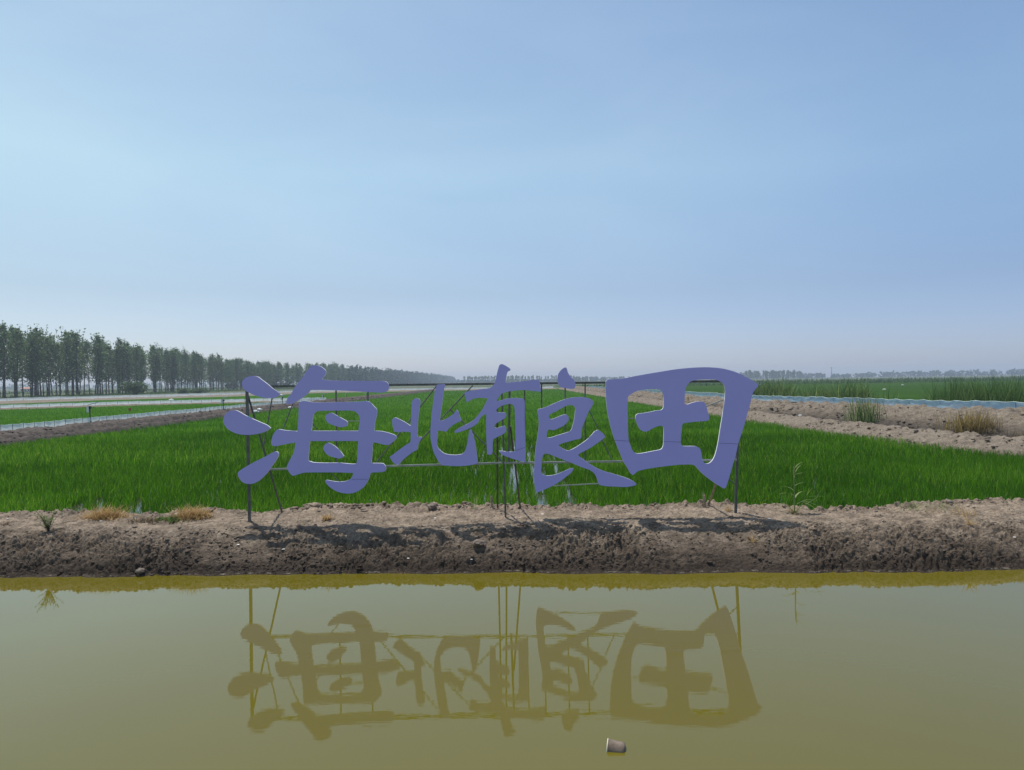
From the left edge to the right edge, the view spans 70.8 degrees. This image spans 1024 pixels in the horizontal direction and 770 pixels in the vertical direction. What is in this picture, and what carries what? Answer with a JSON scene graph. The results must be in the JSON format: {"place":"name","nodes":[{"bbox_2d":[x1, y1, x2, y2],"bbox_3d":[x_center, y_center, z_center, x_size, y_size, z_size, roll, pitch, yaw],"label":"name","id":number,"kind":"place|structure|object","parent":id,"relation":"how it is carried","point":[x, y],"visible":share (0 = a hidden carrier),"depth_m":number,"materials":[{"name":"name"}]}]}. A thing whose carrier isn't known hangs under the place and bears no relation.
{"place":"outdoors","nodes":[
{"label":"outdoors","id":0,"kind":"place"},
{"bbox_2d":[0,401,276,409],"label":"mud bank","id":1,"kind":"structure","parent":0,"point":[127,405],"depth_m":110.07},
{"bbox_2d":[0,397,325,407],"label":"film fence","id":2,"kind":"object","parent":1,"relation":"on","point":[134,402],"visible":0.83,"depth_m":112.63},
{"bbox_2d":[0,389,434,445],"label":"mud bank","id":3,"kind":"structure","parent":0,"point":[29,433],"depth_m":54.54,"materials":[{"name":"soil"}]},
{"bbox_2d":[0,398,324,430],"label":"film fence","id":4,"kind":"object","parent":3,"relation":"on","point":[47,424],"visible":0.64,"depth_m":56.18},
{"bbox_2d":[0,396,380,441],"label":"mud crumbs","id":5,"kind":"object","parent":3,"relation":"on","point":[11,431],"visible":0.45,"depth_m":46.77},
{"bbox_2d":[0,388,555,403],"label":"mud bank","id":6,"kind":"structure","parent":0,"point":[61,400],"depth_m":172.07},
{"bbox_2d":[0,386,552,400],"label":"film fence","id":7,"kind":"object","parent":6,"relation":"on","point":[87,397],"visible":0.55,"depth_m":177.60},
{"bbox_2d":[0,430,1018,513],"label":"paddy water","id":8,"kind":"structure","parent":0,"point":[78,507],"depth_m":21.88,"materials":[{"name":"liquid"}]},
{"bbox_2d":[56,389,781,444],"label":"rice crop","id":9,"kind":"object","parent":8,"relation":"on","point":[389,399],"visible":0.24,"depth_m":81.06,"materials":[{"name":"plant"}]},
{"bbox_2d":[0,389,1023,513],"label":"rice plants","id":10,"kind":"object","parent":8,"relation":"in","point":[970,468],"visible":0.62,"depth_m":24.76,"materials":[{"name":"plant"}]},
{"bbox_2d":[0,375,1022,397],"bbox_3d":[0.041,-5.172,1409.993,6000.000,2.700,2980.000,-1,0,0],"label":"ground","id":11,"kind":"structure","parent":0,"point":[553,385],"depth_m":708.99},
{"bbox_2d":[0,320,15,380],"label":"poplar tree","id":12,"kind":"object","parent":11,"relation":"on","point":[3,354],"visible":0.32,"depth_m":224.00,"materials":[{"name":"green plant"}]},
{"bbox_2d":[0,322,16,397],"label":"poplar tree","id":13,"kind":"object","parent":11,"relation":"on","point":[4,331],"visible":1,"depth_m":219.21,"materials":[{"name":"green plant"}]},
{"bbox_2d":[3,324,24,395],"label":"poplar tree","id":14,"kind":"object","parent":11,"relation":"on","point":[15,357],"visible":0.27,"depth_m":230.45,"materials":[{"name":"green plant"}]},
{"bbox_2d":[4,333,24,387],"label":"poplar tree","id":15,"kind":"object","parent":11,"relation":"on","point":[15,365],"visible":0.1,"depth_m":238.29,"materials":[{"name":"green plant"}]},
{"bbox_2d":[1,324,32,397],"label":"poplar tree","id":16,"kind":"object","parent":11,"relation":"on","point":[19,335],"visible":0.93,"depth_m":225.11,"materials":[{"name":"green plant"}]},
{"bbox_2d":[19,338,28,396],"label":"poplar tree","id":17,"kind":"object","parent":11,"relation":"on","point":[22,380],"visible":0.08,"depth_m":253.67,"materials":[{"name":"green plant"}]},
{"bbox_2d":[18,328,46,394],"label":"poplar tree","id":18,"kind":"object","parent":11,"relation":"on","point":[37,351],"visible":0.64,"depth_m":235.26,"materials":[{"name":"green plant"}]},
{"bbox_2d":[22,335,43,395],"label":"poplar tree","id":19,"kind":"object","parent":11,"relation":"on","point":[35,368],"visible":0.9,"depth_m":232.46,"materials":[{"name":"green plant"}]},
{"bbox_2d":[20,331,45,396],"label":"poplar tree","id":20,"kind":"object","parent":11,"relation":"on","point":[35,334],"visible":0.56,"depth_m":236.25,"materials":[{"name":"green plant"}]},
{"bbox_2d":[20,324,49,395],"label":"poplar tree","id":21,"kind":"object","parent":11,"relation":"on","point":[38,333],"visible":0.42,"depth_m":241.25,"materials":[{"name":"green plant"}]},
{"bbox_2d":[24,327,50,394],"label":"poplar tree","id":22,"kind":"object","parent":11,"relation":"on","point":[43,378],"visible":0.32,"depth_m":242.30,"materials":[{"name":"green plant"}]},
{"bbox_2d":[39,343,52,391],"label":"poplar tree","id":23,"kind":"object","parent":11,"relation":"on","point":[49,369],"visible":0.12,"depth_m":254.23,"materials":[{"name":"green plant"}]},
{"bbox_2d":[38,334,61,395],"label":"poplar tree","id":24,"kind":"object","parent":11,"relation":"on","point":[49,348],"visible":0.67,"depth_m":245.17,"materials":[{"name":"green plant"}]},
{"bbox_2d":[44,333,57,394],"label":"poplar tree","id":25,"kind":"object","parent":11,"relation":"on","point":[48,364],"visible":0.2,"depth_m":263.29,"materials":[{"name":"green plant"}]},
{"bbox_2d":[48,339,68,394],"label":"poplar tree","id":26,"kind":"object","parent":11,"relation":"on","point":[56,358],"visible":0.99,"depth_m":246.08,"materials":[{"name":"green plant"}]},
{"bbox_2d":[53,326,78,394],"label":"poplar tree","id":27,"kind":"object","parent":11,"relation":"on","point":[59,338],"visible":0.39,"depth_m":256.84,"materials":[{"name":"green plant"}]},
{"bbox_2d":[57,332,79,395],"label":"poplar tree","id":28,"kind":"object","parent":11,"relation":"on","point":[66,339],"visible":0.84,"depth_m":252.49,"materials":[{"name":"green plant"}]},
{"bbox_2d":[64,330,82,394],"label":"poplar tree","id":29,"kind":"object","parent":11,"relation":"on","point":[74,364],"visible":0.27,"depth_m":261.21,"materials":[{"name":"green plant"}]},
{"bbox_2d":[62,328,87,393],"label":"poplar tree","id":30,"kind":"object","parent":11,"relation":"on","point":[76,335],"visible":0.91,"depth_m":258.39,"materials":[{"name":"green plant"}]},
{"bbox_2d":[70,329,86,393],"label":"poplar tree","id":31,"kind":"object","parent":11,"relation":"on","point":[82,352],"visible":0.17,"depth_m":272.79,"materials":[{"name":"green plant"}]},
{"bbox_2d":[78,339,91,393],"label":"poplar tree","id":32,"kind":"object","parent":11,"relation":"on","point":[86,346],"visible":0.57,"depth_m":279.56,"materials":[{"name":"green plant"}]},
{"bbox_2d":[82,341,93,393],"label":"poplar tree","id":33,"kind":"object","parent":11,"relation":"on","point":[88,378],"visible":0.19,"depth_m":292.14,"materials":[{"name":"green plant"}]},
{"bbox_2d":[87,340,108,394],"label":"poplar tree","id":34,"kind":"object","parent":11,"relation":"on","point":[97,363],"visible":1,"depth_m":269.85,"materials":[{"name":"green plant"}]},
{"bbox_2d":[85,332,111,393],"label":"poplar tree","id":35,"kind":"object","parent":11,"relation":"on","point":[98,337],"visible":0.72,"depth_m":273.12,"materials":[{"name":"green plant"}]},
{"bbox_2d":[88,338,110,393],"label":"poplar tree","id":36,"kind":"object","parent":11,"relation":"on","point":[95,365],"visible":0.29,"depth_m":275.89,"materials":[{"name":"green plant"}]},
{"bbox_2d":[90,335,111,393],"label":"poplar tree","id":37,"kind":"object","parent":11,"relation":"on","point":[105,364],"visible":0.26,"depth_m":281.58,"materials":[{"name":"green plant"}]},
{"bbox_2d":[103,344,117,393],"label":"poplar tree","id":38,"kind":"object","parent":11,"relation":"on","point":[110,353],"visible":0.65,"depth_m":284.03,"materials":[{"name":"green plant"}]},
{"bbox_2d":[110,347,125,392],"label":"poplar tree","id":39,"kind":"object","parent":11,"relation":"on","point":[116,357],"visible":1,"depth_m":286.88,"materials":[{"name":"green plant"}]},
{"bbox_2d":[109,337,128,392],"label":"poplar tree","id":40,"kind":"object","parent":11,"relation":"on","point":[118,342],"visible":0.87,"depth_m":289.40,"materials":[{"name":"green plant"}]},
{"bbox_2d":[116,346,130,391],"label":"poplar tree","id":41,"kind":"object","parent":11,"relation":"on","point":[125,355],"visible":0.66,"depth_m":291.95,"materials":[{"name":"green plant"}]},
{"bbox_2d":[118,346,133,391],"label":"poplar tree","id":42,"kind":"object","parent":11,"relation":"on","point":[128,363],"visible":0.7,"depth_m":294.23,"materials":[{"name":"green plant"}]},
{"bbox_2d":[120,340,134,392],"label":"poplar tree","id":43,"kind":"object","parent":11,"relation":"on","point":[126,343],"visible":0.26,"depth_m":296.94,"materials":[{"name":"green plant"}]},
{"bbox_2d":[0,401,264,424],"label":"rice crop","id":44,"kind":"object","parent":11,"relation":"on","point":[83,409],"visible":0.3,"depth_m":85.76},
{"bbox_2d":[117,380,147,394],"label":"round bush","id":45,"kind":"object","parent":11,"relation":"on","point":[133,388],"visible":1,"depth_m":232.09,"materials":[{"name":"green plant"}]},
{"bbox_2d":[129,345,144,382],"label":"poplar tree","id":46,"kind":"object","parent":11,"relation":"on","point":[135,364],"visible":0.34,"depth_m":307.23,"materials":[{"name":"green plant"}]},
{"bbox_2d":[130,345,145,384],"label":"poplar tree","id":47,"kind":"object","parent":11,"relation":"on","point":[137,358],"visible":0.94,"depth_m":298.42,"materials":[{"name":"green plant"}]},
{"bbox_2d":[136,352,148,391],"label":"poplar tree","id":48,"kind":"object","parent":11,"relation":"on","point":[141,365],"visible":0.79,"depth_m":304.56,"materials":[{"name":"green plant"}]},
{"bbox_2d":[0,387,294,398],"bbox_3d":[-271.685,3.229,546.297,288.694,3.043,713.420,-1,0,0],"label":"scrub","id":49,"kind":"object","parent":11,"relation":"on","point":[120,393],"visible":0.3,"depth_m":310.59,"materials":[{"name":"green plant"}]},
{"bbox_2d":[0,381,295,388],"bbox_3d":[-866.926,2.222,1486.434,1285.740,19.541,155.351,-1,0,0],"label":"wood","id":50,"kind":"object","parent":11,"relation":"on","point":[69,387],"visible":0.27,"depth_m":1490.00,"materials":[{"name":"green plant"}]},
{"bbox_2d":[144,342,161,391],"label":"poplar tree","id":51,"kind":"object","parent":11,"relation":"on","point":[152,347],"visible":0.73,"depth_m":321.85,"materials":[{"name":"green plant"}]},
{"bbox_2d":[148,349,163,391],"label":"poplar tree","id":52,"kind":"object","parent":11,"relation":"on","point":[155,372],"visible":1,"depth_m":317.94,"materials":[{"name":"green plant"}]},
{"bbox_2d":[151,349,161,390],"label":"poplar tree","id":53,"kind":"object","parent":11,"relation":"on","point":[153,358],"visible":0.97,"depth_m":318.83,"materials":[{"name":"green plant"}]},
{"bbox_2d":[157,349,165,390],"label":"poplar tree","id":54,"kind":"object","parent":11,"relation":"on","point":[161,353],"visible":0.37,"depth_m":327.89,"materials":[{"name":"green plant"}]},
{"bbox_2d":[161,348,173,391],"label":"poplar tree","id":55,"kind":"object","parent":11,"relation":"on","point":[166,353],"visible":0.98,"depth_m":330.82,"materials":[{"name":"green plant"}]},
{"bbox_2d":[167,350,177,391],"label":"poplar tree","id":56,"kind":"object","parent":11,"relation":"on","point":[172,365],"visible":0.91,"depth_m":333.76,"materials":[{"name":"green plant"}]},
{"bbox_2d":[169,348,181,390],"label":"poplar tree","id":57,"kind":"object","parent":11,"relation":"on","point":[175,376],"visible":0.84,"depth_m":336.23,"materials":[{"name":"green plant"}]},
{"bbox_2d":[173,347,183,389],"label":"poplar tree","id":58,"kind":"object","parent":11,"relation":"on","point":[179,353],"visible":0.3,"depth_m":348.15,"materials":[{"name":"green plant"}]},
{"bbox_2d":[178,352,188,388],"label":"poplar tree","id":59,"kind":"object","parent":11,"relation":"on","point":[181,379],"visible":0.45,"depth_m":364.72,"materials":[{"name":"green plant"}]},
{"bbox_2d":[180,347,190,387],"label":"poplar tree","id":60,"kind":"object","parent":11,"relation":"on","point":[186,361],"visible":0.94,"depth_m":357.62,"materials":[{"name":"green plant"}]},
{"bbox_2d":[189,350,198,388],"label":"poplar tree","id":61,"kind":"object","parent":11,"relation":"on","point":[193,352],"visible":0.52,"depth_m":371.18,"materials":[{"name":"green plant"}]},
{"bbox_2d":[187,355,201,388],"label":"poplar tree","id":62,"kind":"object","parent":11,"relation":"on","point":[193,361],"visible":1,"depth_m":362.73,"materials":[{"name":"green plant"}]},
{"bbox_2d":[191,353,204,387],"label":"poplar tree","id":63,"kind":"object","parent":11,"relation":"on","point":[198,366],"visible":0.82,"depth_m":372.81,"materials":[{"name":"green plant"}]},
{"bbox_2d":[189,388,209,392],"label":"round bush","id":64,"kind":"object","parent":11,"relation":"on","point":[197,390],"visible":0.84,"depth_m":280.92,"materials":[{"name":"green plant"}]},
{"bbox_2d":[195,354,208,387],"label":"poplar tree","id":65,"kind":"object","parent":11,"relation":"on","point":[200,376],"visible":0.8,"depth_m":375.97,"materials":[{"name":"green plant"}]},
{"bbox_2d":[0,391,406,404],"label":"rice crop","id":66,"kind":"object","parent":11,"relation":"on","point":[327,395],"visible":0.33,"depth_m":163.20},
{"bbox_2d":[204,355,215,389],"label":"poplar tree","id":67,"kind":"object","parent":11,"relation":"on","point":[209,362],"visible":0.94,"depth_m":386.69,"materials":[{"name":"green plant"}]},
{"bbox_2d":[206,354,218,389],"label":"poplar tree","id":68,"kind":"object","parent":11,"relation":"on","point":[212,356],"visible":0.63,"depth_m":391.90,"materials":[{"name":"green plant"}]},
{"bbox_2d":[214,360,220,389],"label":"poplar tree","id":69,"kind":"object","parent":11,"relation":"on","point":[216,377],"visible":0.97,"depth_m":393.72,"materials":[{"name":"green plant"}]},
{"bbox_2d":[215,353,225,388],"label":"poplar tree","id":70,"kind":"object","parent":11,"relation":"on","point":[219,359],"visible":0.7,"depth_m":400.42,"materials":[{"name":"green plant"}]},
{"bbox_2d":[222,361,230,382],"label":"poplar tree","id":71,"kind":"object","parent":11,"relation":"on","point":[226,369],"visible":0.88,"depth_m":406.98,"materials":[{"name":"green plant"}]},
{"bbox_2d":[223,359,233,388],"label":"poplar tree","id":72,"kind":"object","parent":11,"relation":"on","point":[229,377],"visible":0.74,"depth_m":412.62,"materials":[{"name":"green plant"}]},
{"bbox_2d":[232,357,240,388],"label":"poplar tree","id":73,"kind":"object","parent":11,"relation":"on","point":[236,369],"visible":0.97,"depth_m":423.47,"materials":[{"name":"green plant"}]},
{"bbox_2d":[233,357,244,388],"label":"poplar tree","id":74,"kind":"object","parent":11,"relation":"on","point":[239,370],"visible":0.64,"depth_m":428.55,"materials":[{"name":"green plant"}]},
{"bbox_2d":[257,363,267,380],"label":"poplar tree","id":75,"kind":"object","parent":11,"relation":"on","point":[262,366],"visible":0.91,"depth_m":464.64,"materials":[{"name":"green plant"}]},
{"bbox_2d":[274,361,282,387],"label":"poplar tree","id":76,"kind":"object","parent":11,"relation":"on","point":[278,371],"visible":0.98,"depth_m":501.78,"materials":[{"name":"green plant"}]},
{"bbox_2d":[284,362,290,387],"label":"poplar tree","id":77,"kind":"object","parent":11,"relation":"on","point":[288,372],"visible":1,"depth_m":520.81,"materials":[{"name":"green plant"}]},
{"bbox_2d":[224,365,455,388],"bbox_3d":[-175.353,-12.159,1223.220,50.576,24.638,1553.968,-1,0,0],"label":"wood","id":78,"kind":"object","parent":11,"relation":"on","point":[389,376],"visible":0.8,"depth_m":933.84,"materials":[{"name":"green plant"}]},
{"bbox_2d":[449,368,1023,382],"bbox_3d":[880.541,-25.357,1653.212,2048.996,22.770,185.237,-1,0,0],"label":"wood","id":79,"kind":"object","parent":11,"relation":"on","point":[993,372],"visible":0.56,"depth_m":1639.47,"materials":[{"name":"green plant"}]},
{"bbox_2d":[555,379,1023,400],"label":"rice crop","id":80,"kind":"object","parent":11,"relation":"on","point":[910,390],"visible":0.28,"depth_m":185.91,"materials":[{"name":"plant"}]},
{"bbox_2d":[577,375,1023,386],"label":"scrub","id":81,"kind":"object","parent":11,"relation":"on","point":[881,380],"visible":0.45,"depth_m":322.19,"materials":[{"name":"green plant"}]},
{"bbox_2d":[706,376,897,399],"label":"field weeds","id":82,"kind":"object","parent":11,"relation":"on","point":[774,390],"visible":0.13,"depth_m":79.68,"materials":[{"name":"green plant"}]},
{"bbox_2d":[906,370,1023,402],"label":"reed bed","id":83,"kind":"object","parent":11,"relation":"on","point":[971,394],"visible":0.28,"depth_m":55.12,"materials":[{"name":"green plant"}]},
{"bbox_2d":[0,569,1023,769],"bbox_3d":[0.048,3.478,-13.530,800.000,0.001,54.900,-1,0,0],"label":"water","id":84,"kind":"structure","parent":0,"point":[865,670],"depth_m":8.41,"materials":[{"name":"liquid"}]},
{"bbox_2d":[606,738,624,752],"bbox_3d":[0.956,3.358,6.639,0.177,0.175,0.173,-1,0,11],"label":"paper cup","id":85,"kind":"object","parent":84,"relation":"in","point":[616,746],"visible":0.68,"depth_m":6.59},
{"bbox_2d":[0,496,1023,577],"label":"mud bank","id":86,"kind":"structure","parent":0,"point":[434,546],"depth_m":13.47,"materials":[{"name":"soil"}]},
{"bbox_2d":[32,508,62,531],"bbox_3d":[-9.123,2.660,14.229,0.557,0.500,0.483,-1,0,25],"label":"bushy weed","id":87,"kind":"object","parent":86,"relation":"on","point":[48,528],"visible":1,"depth_m":14.18,"materials":[{"name":"green plant"}]},
{"bbox_2d":[73,502,141,521],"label":"dry grass","id":88,"kind":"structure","parent":86,"relation":"on","point":[104,514],"depth_m":15.04,"materials":[{"name":"plant"}]},
{"bbox_2d":[106,515,182,524],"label":"dry grass","id":89,"kind":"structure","parent":86,"relation":"on","point":[144,521],"depth_m":14.63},
{"bbox_2d":[148,515,198,522],"bbox_3d":[-7.001,2.799,14.789,1.125,0.278,0.671,-1,0,0],"label":"ground plant","id":90,"kind":"object","parent":86,"relation":"on","point":[171,519],"visible":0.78,"depth_m":14.74,"materials":[{"name":"green plant"}]},
{"bbox_2d":[157,502,214,522],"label":"dry grass","id":91,"kind":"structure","parent":86,"relation":"on","point":[189,513],"depth_m":14.92,"materials":[{"name":"plant"}]},
{"bbox_2d":[427,502,436,509],"bbox_3d":[-1.689,2.575,15.238,0.199,0.161,0.208,-1,0,-6],"label":"mud clod","id":92,"kind":"object","parent":86,"relation":"on","point":[431,506],"visible":1,"depth_m":15.18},
{"bbox_2d":[473,539,484,546],"bbox_3d":[-0.610,2.930,13.350,0.228,0.160,0.269,-1,0,-27],"label":"mud clod","id":93,"kind":"object","parent":86,"relation":"on","point":[478,542],"visible":1,"depth_m":13.28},
{"bbox_2d":[223,364,757,521],"bbox_3d":[-0.416,1.246,14.894,10.720,3.388,0.961,-1,0,0],"label":"character sign","id":94,"kind":"object","parent":86,"relation":"on","point":[673,414],"visible":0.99,"depth_m":14.42,"materials":[{"name":"blue metal"}]},
{"bbox_2d":[0,497,1023,575],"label":"mud crumbs","id":95,"kind":"object","parent":86,"relation":"on","point":[337,505],"visible":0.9,"depth_m":13.59,"materials":[{"name":"soil"}]},
{"bbox_2d":[779,462,824,514],"bbox_3d":[5.813,2.235,14.598,0.864,1.328,0.664,-1,0,35],"label":"tall weed","id":96,"kind":"object","parent":86,"relation":"on","point":[794,474],"visible":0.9,"depth_m":14.64,"materials":[{"name":"green plant"}]},
{"bbox_2d":[898,498,959,511],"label":"trailing grass","id":97,"kind":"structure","parent":86,"relation":"on","point":[942,505],"depth_m":14.81,"materials":[{"name":"beige plant"}]},
{"bbox_2d":[926,502,981,516],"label":"trailing grass","id":98,"kind":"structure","parent":86,"relation":"on","point":[969,512],"depth_m":14.19,"materials":[{"name":"plant"}]},
{"bbox_2d":[0,0,1023,387],"label":"sky","id":99,"kind":"structure","parent":0,"point":[459,189],"materials":[{"name":"blue"}]},
{"bbox_2d":[559,387,1023,460],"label":"mud bank","id":100,"kind":"structure","parent":0,"point":[933,438],"depth_m":36.06,"materials":[{"name":"soil"}]},
{"bbox_2d":[571,390,1023,449],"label":"mud crumbs","id":101,"kind":"object","parent":100,"relation":"on","point":[977,435],"visible":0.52,"depth_m":34.20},
{"bbox_2d":[574,386,1023,436],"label":"mud bank","id":102,"kind":"structure","parent":0,"point":[1010,425],"depth_m":46.94,"materials":[{"name":"soil"}]},
{"bbox_2d":[588,386,1023,408],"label":"film fence","id":103,"kind":"object","parent":102,"relation":"on","point":[955,404],"visible":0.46,"depth_m":50.79,"materials":[{"name":"plastic"}]},
{"bbox_2d":[600,390,1023,429],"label":"mud crumbs","id":104,"kind":"object","parent":102,"relation":"on","point":[842,414],"visible":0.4,"depth_m":54.49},
{"bbox_2d":[841,392,886,423],"bbox_3d":[22.587,1.448,47.049,3.208,2.172,3.093,-1,0,0],"label":"reed clump","id":105,"kind":"object","parent":102,"relation":"on","point":[867,416],"visible":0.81,"depth_m":46.73,"materials":[{"name":"green plant"}]},
{"bbox_2d":[923,406,992,433],"bbox_3d":[24.388,1.817,38.885,3.482,1.477,2.912,-1,0,-30],"label":"reed clump","id":106,"kind":"object","parent":102,"relation":"on","point":[960,427],"visible":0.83,"depth_m":38.61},
{"bbox_2d":[960,409,1004,433],"bbox_3d":[24.931,1.909,38.413,2.410,1.284,2.395,-1,0,-35],"label":"reed clump","id":107,"kind":"object","parent":102,"relation":"on","point":[986,422],"visible":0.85,"depth_m":38.04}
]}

